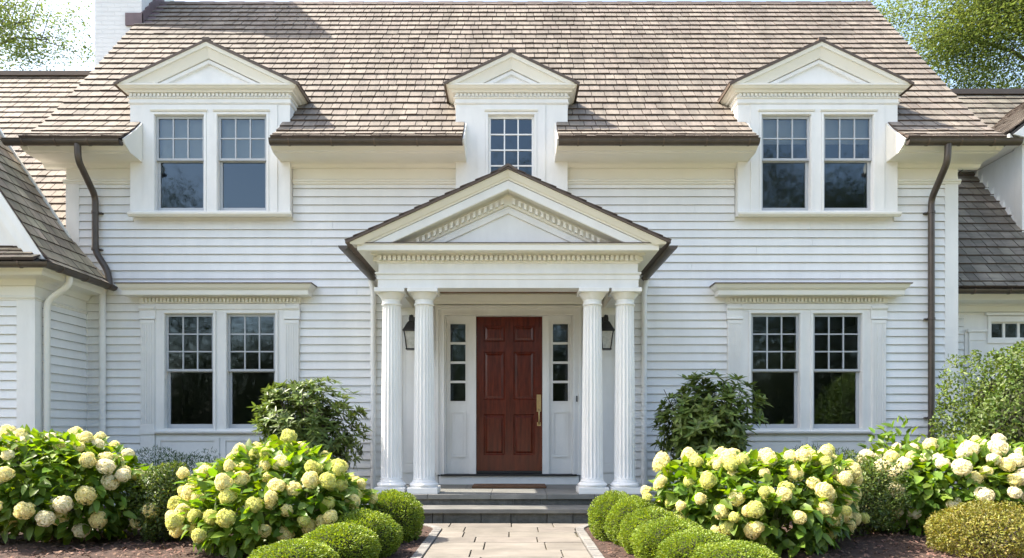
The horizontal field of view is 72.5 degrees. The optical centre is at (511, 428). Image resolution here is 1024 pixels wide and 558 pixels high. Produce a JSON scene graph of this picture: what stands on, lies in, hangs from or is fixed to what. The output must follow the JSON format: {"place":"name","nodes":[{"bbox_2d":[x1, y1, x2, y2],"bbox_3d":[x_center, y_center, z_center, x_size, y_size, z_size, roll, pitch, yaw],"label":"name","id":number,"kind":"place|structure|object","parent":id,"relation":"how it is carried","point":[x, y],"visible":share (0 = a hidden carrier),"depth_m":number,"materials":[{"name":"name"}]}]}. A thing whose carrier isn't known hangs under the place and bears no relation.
{"place":"outdoors","nodes":[
{"label":"outdoors","id":0,"kind":"place"},
{"bbox_2d":[423,523,591,557],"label":"path","id":1,"kind":"structure","parent":0,"point":[507,540],"depth_m":6.38,"materials":[{"name":"stone pavers"}]},
{"bbox_2d":[0,0,1023,87],"label":"sky","id":2,"kind":"structure","parent":0,"point":[91,15],"materials":[{"name":"white"}]},
{"label":"ground","id":3,"kind":"structure","parent":0,"visible":0},
{"bbox_2d":[0,0,94,70],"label":"deciduous tree","id":4,"kind":"object","parent":3,"relation":"on","point":[11,27],"visible":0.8,"depth_m":23.57,"materials":[{"name":"green plant"}]},
{"bbox_2d":[0,506,413,557],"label":"planting bed","id":5,"kind":"object","parent":3,"relation":"on","point":[21,546],"visible":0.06,"depth_m":6.14,"materials":[{"name":"brown soil"}]},
{"bbox_2d":[0,424,167,544],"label":"hydrangea","id":6,"kind":"object","parent":5,"relation":"on","point":[41,510],"visible":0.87,"depth_m":6.25,"materials":[{"name":"green plant"}]},
{"bbox_2d":[122,460,190,542],"bbox_3d":[-3.250,0.676,6.564,0.696,0.769,0.668,0,0,0],"label":"speckled shrub","id":7,"kind":"object","parent":5,"relation":"on","point":[161,484],"visible":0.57,"depth_m":6.40,"materials":[{"name":"green plant"}]},
{"bbox_2d":[121,445,220,501],"bbox_3d":[-3.942,0.623,8.108,1.410,0.896,0.857,0,0,0],"label":"yew","id":8,"kind":"object","parent":5,"relation":"on","point":[192,462],"visible":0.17,"depth_m":8.12,"materials":[{"name":"green plant"}]},
{"bbox_2d":[165,429,379,557],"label":"hydrangea","id":9,"kind":"object","parent":5,"relation":"on","point":[329,491],"visible":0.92,"depth_m":5.71,"materials":[{"name":"green plant"}]},
{"bbox_2d":[248,537,340,557],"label":"boxwood","id":10,"kind":"object","parent":5,"relation":"on","point":[298,548],"visible":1,"depth_m":4.66,"materials":[{"name":"green plant"}]},
{"bbox_2d":[246,375,372,484],"bbox_3d":[-2.448,0.204,8.461,1.526,1.698,1.155,0,0,0],"label":"rhododendron","id":11,"kind":"object","parent":5,"relation":"on","point":[317,426],"visible":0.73,"depth_m":8.27,"materials":[{"name":"green plant"}]},
{"bbox_2d":[301,522,381,557],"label":"boxwood","id":12,"kind":"object","parent":5,"relation":"on","point":[345,540],"visible":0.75,"depth_m":5.08,"materials":[{"name":"green plant"}]},
{"bbox_2d":[332,508,403,557],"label":"boxwood","id":13,"kind":"object","parent":5,"relation":"on","point":[388,530],"visible":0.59,"depth_m":5.60,"materials":[{"name":"green plant"}]},
{"bbox_2d":[377,526,432,557],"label":"planting bed","id":14,"kind":"object","parent":5,"relation":"on","point":[414,548],"visible":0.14,"depth_m":6.13,"materials":[{"name":"brown soil"}]},
{"bbox_2d":[368,489,424,542],"bbox_3d":[-1.102,0.812,6.502,0.590,0.516,0.583,0,0,0],"label":"boxwood","id":15,"kind":"object","parent":14,"relation":"on","point":[405,511],"visible":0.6,"depth_m":6.36,"materials":[{"name":"green plant"}]},
{"bbox_2d":[0,507,1022,557],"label":"mulch chips","id":16,"kind":"object","parent":5,"relation":"on","point":[413,541],"visible":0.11,"depth_m":6.03,"materials":[{"name":"brown wood"}]},
{"bbox_2d":[411,523,440,557],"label":"path edging","id":17,"kind":"object","parent":3,"relation":"on","point":[421,551],"visible":0.81,"depth_m":6.28,"materials":[{"name":"stone"}]},
{"bbox_2d":[0,0,1023,504],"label":"house","id":18,"kind":"structure","parent":3,"relation":"on","point":[218,216],"depth_m":9.58,"materials":[{"name":"white paint"}]},
{"bbox_2d":[152,112,205,210],"bbox_3d":[-4.515,-3.611,9.551,0.736,1.369,0.178,0,0,0],"label":"window","id":19,"kind":"structure","parent":18,"relation":"in","point":[177,137],"depth_m":9.55,"materials":[{"name":"white paint"}]},
{"bbox_2d":[162,311,215,430],"bbox_3d":[-4.425,-0.792,9.641,0.735,1.645,0.178,0,0,0],"label":"window","id":20,"kind":"structure","parent":18,"relation":"in","point":[167,425],"depth_m":9.60,"materials":[{"name":"white paint"}]},
{"bbox_2d":[214,112,268,210],"bbox_3d":[-3.666,-3.611,9.551,0.736,1.369,0.178,0,0,0],"label":"window","id":21,"kind":"structure","parent":18,"relation":"in","point":[239,137],"depth_m":9.55,"materials":[{"name":"white paint"}]},
{"bbox_2d":[224,311,277,430],"bbox_3d":[-3.575,-0.792,9.641,0.735,1.645,0.178,0,0,0],"label":"window","id":22,"kind":"structure","parent":18,"relation":"in","point":[228,371],"depth_m":9.60,"materials":[{"name":"white paint"}]},
{"bbox_2d":[402,314,414,349],"bbox_3d":[-1.355,-1.304,9.429,0.210,0.483,0.268,0,0,0],"label":"wall lantern","id":23,"kind":"object","parent":18,"relation":"attached to","point":[408,329],"depth_m":9.33,"materials":[{"name":"black metal"}]},
{"bbox_2d":[476,317,541,472],"bbox_3d":[-0.038,-0.466,9.634,0.910,2.164,0.113,0,0,0],"label":"front door","id":24,"kind":"structure","parent":18,"relation":"in","point":[508,349],"depth_m":9.65,"materials":[{"name":"brown wood"}]},
{"bbox_2d":[486,112,536,176],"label":"window","id":25,"kind":"structure","parent":18,"relation":"in","point":[490,116],"depth_m":9.51,"materials":[{"name":"white paint"}]},
{"bbox_2d":[601,315,614,349],"bbox_3d":[1.265,-1.304,9.429,0.210,0.483,0.268,0,0,0],"label":"wall lantern","id":26,"kind":"object","parent":18,"relation":"attached to","point":[608,329],"depth_m":9.33,"materials":[{"name":"black metal"}]},
{"bbox_2d":[749,311,802,430],"bbox_3d":[3.610,-0.792,9.641,0.735,1.645,0.178,0,0,0],"label":"window","id":27,"kind":"structure","parent":18,"relation":"in","point":[798,371],"depth_m":9.60,"materials":[{"name":"white paint"}]},
{"bbox_2d":[759,112,813,210],"bbox_3d":[3.720,-3.611,9.551,0.736,1.369,0.178,0,0,0],"label":"window","id":28,"kind":"structure","parent":18,"relation":"in","point":[775,128],"depth_m":9.52,"materials":[{"name":"white paint"}]},
{"bbox_2d":[811,311,864,430],"bbox_3d":[4.460,-0.792,9.641,0.735,1.645,0.178,0,0,0],"label":"window","id":29,"kind":"structure","parent":18,"relation":"in","point":[859,425],"depth_m":9.60,"materials":[{"name":"white paint"}]},
{"bbox_2d":[821,112,875,210],"bbox_3d":[4.567,-3.611,9.551,0.741,1.369,0.178,0,0,0],"label":"window","id":30,"kind":"structure","parent":18,"relation":"in","point":[837,128],"depth_m":9.52,"materials":[{"name":"white paint"}]},
{"bbox_2d":[985,312,1023,342],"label":"window","id":31,"kind":"structure","parent":18,"relation":"in","point":[1002,318],"depth_m":10.20,"materials":[{"name":"white paint"}]},
{"bbox_2d":[377,484,674,523],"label":"front steps","id":32,"kind":"structure","parent":3,"relation":"on","point":[468,503],"depth_m":8.08,"materials":[{"name":"stone"}]},
{"bbox_2d":[472,484,546,487],"bbox_3d":[-0.035,0.746,9.100,0.950,0.027,0.440,0,0,0],"label":"doormat","id":33,"kind":"object","parent":32,"relation":"on","point":[509,486],"visible":1,"depth_m":8.88,"materials":[{"name":"brown fabric"}]},
{"bbox_2d":[576,524,603,557],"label":"path edging","id":34,"kind":"object","parent":3,"relation":"on","point":[589,544],"visible":0.76,"depth_m":6.26,"materials":[{"name":"stone"}]},
{"bbox_2d":[591,518,1023,557],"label":"planting bed","id":35,"kind":"object","parent":3,"relation":"on","point":[855,552],"visible":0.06,"depth_m":6.10,"materials":[{"name":"brown soil"}]},
{"bbox_2d":[584,527,636,557],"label":"planting bed","id":36,"kind":"object","parent":35,"relation":"on","point":[605,545],"visible":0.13,"depth_m":6.11,"materials":[{"name":"brown soil"}]},
{"bbox_2d":[587,490,630,540],"bbox_3d":[0.980,0.822,6.595,0.542,0.494,0.546,0,0,0],"label":"boxwood","id":37,"kind":"object","parent":36,"relation":"on","point":[598,512],"visible":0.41,"depth_m":6.51,"materials":[{"name":"green plant"}]},
{"bbox_2d":[604,494,658,546],"bbox_3d":[1.101,0.832,6.285,0.539,0.483,0.527,0,0,14],"label":"boxwood","id":38,"kind":"object","parent":36,"relation":"on","point":[619,509],"visible":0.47,"depth_m":6.20,"materials":[{"name":"green plant"}]},
{"bbox_2d":[617,506,680,553],"bbox_3d":[1.178,0.855,5.860,0.608,0.423,0.610,0,0,0],"label":"boxwood","id":39,"kind":"object","parent":35,"relation":"on","point":[633,520],"visible":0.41,"depth_m":5.79,"materials":[{"name":"green plant"}]},
{"bbox_2d":[628,516,703,557],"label":"boxwood","id":40,"kind":"object","parent":35,"relation":"on","point":[649,539],"visible":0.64,"depth_m":5.37,"materials":[{"name":"green plant"}]},
{"bbox_2d":[655,527,730,557],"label":"boxwood","id":41,"kind":"object","parent":35,"relation":"on","point":[682,545],"visible":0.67,"depth_m":5.00,"materials":[{"name":"green plant"}]},
{"bbox_2d":[650,368,772,490],"bbox_3d":[2.348,0.165,8.418,1.216,1.775,1.254,0,0,-30],"label":"rhododendron","id":42,"kind":"object","parent":35,"relation":"on","point":[699,424],"visible":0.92,"depth_m":8.20,"materials":[{"name":"green plant"}]},
{"bbox_2d":[690,540,778,557],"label":"boxwood","id":43,"kind":"object","parent":35,"relation":"on","point":[735,549],"visible":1,"depth_m":4.68,"materials":[{"name":"green plant"}]},
{"bbox_2d":[641,443,869,557],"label":"hydrangea","id":44,"kind":"object","parent":35,"relation":"on","point":[824,514],"visible":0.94,"depth_m":5.91,"materials":[{"name":"green plant"}]},
{"bbox_2d":[761,443,856,505],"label":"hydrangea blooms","id":45,"kind":"object","parent":35,"relation":"on","point":[835,454],"visible":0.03,"depth_m":8.16,"materials":[{"name":"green plant"}]},
{"bbox_2d":[835,449,912,537],"bbox_3d":[3.401,0.630,6.867,0.927,0.857,0.836,0,0,0],"label":"speckled shrub","id":46,"kind":"object","parent":35,"relation":"on","point":[874,511],"visible":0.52,"depth_m":6.66,"materials":[{"name":"green plant"}]},
{"bbox_2d":[858,416,925,505],"bbox_3d":[4.287,0.444,7.852,0.726,1.217,0.702,0,0,0],"label":"leafy sapling","id":47,"kind":"object","parent":35,"relation":"on","point":[885,436],"visible":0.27,"depth_m":7.87,"materials":[{"name":"green plant"}]},
{"bbox_2d":[857,432,1023,538],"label":"hydrangea","id":48,"kind":"object","parent":35,"relation":"on","point":[997,460],"visible":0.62,"depth_m":6.73,"materials":[{"name":"green plant"}]},
{"bbox_2d":[923,498,1023,557],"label":"golden shrub","id":49,"kind":"object","parent":35,"relation":"on","point":[1012,515],"visible":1,"depth_m":5.72,"materials":[{"name":"yellow plant"}]},
{"bbox_2d":[927,341,1023,501],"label":"viburnum","id":50,"kind":"object","parent":35,"relation":"on","point":[996,405],"visible":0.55,"depth_m":7.88,"materials":[{"name":"green plant"}]},
{"bbox_2d":[852,0,1023,87],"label":"deciduous tree","id":51,"kind":"object","parent":3,"relation":"on","point":[967,33],"visible":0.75,"depth_m":22.36,"materials":[{"name":"green plant"}]}
]}

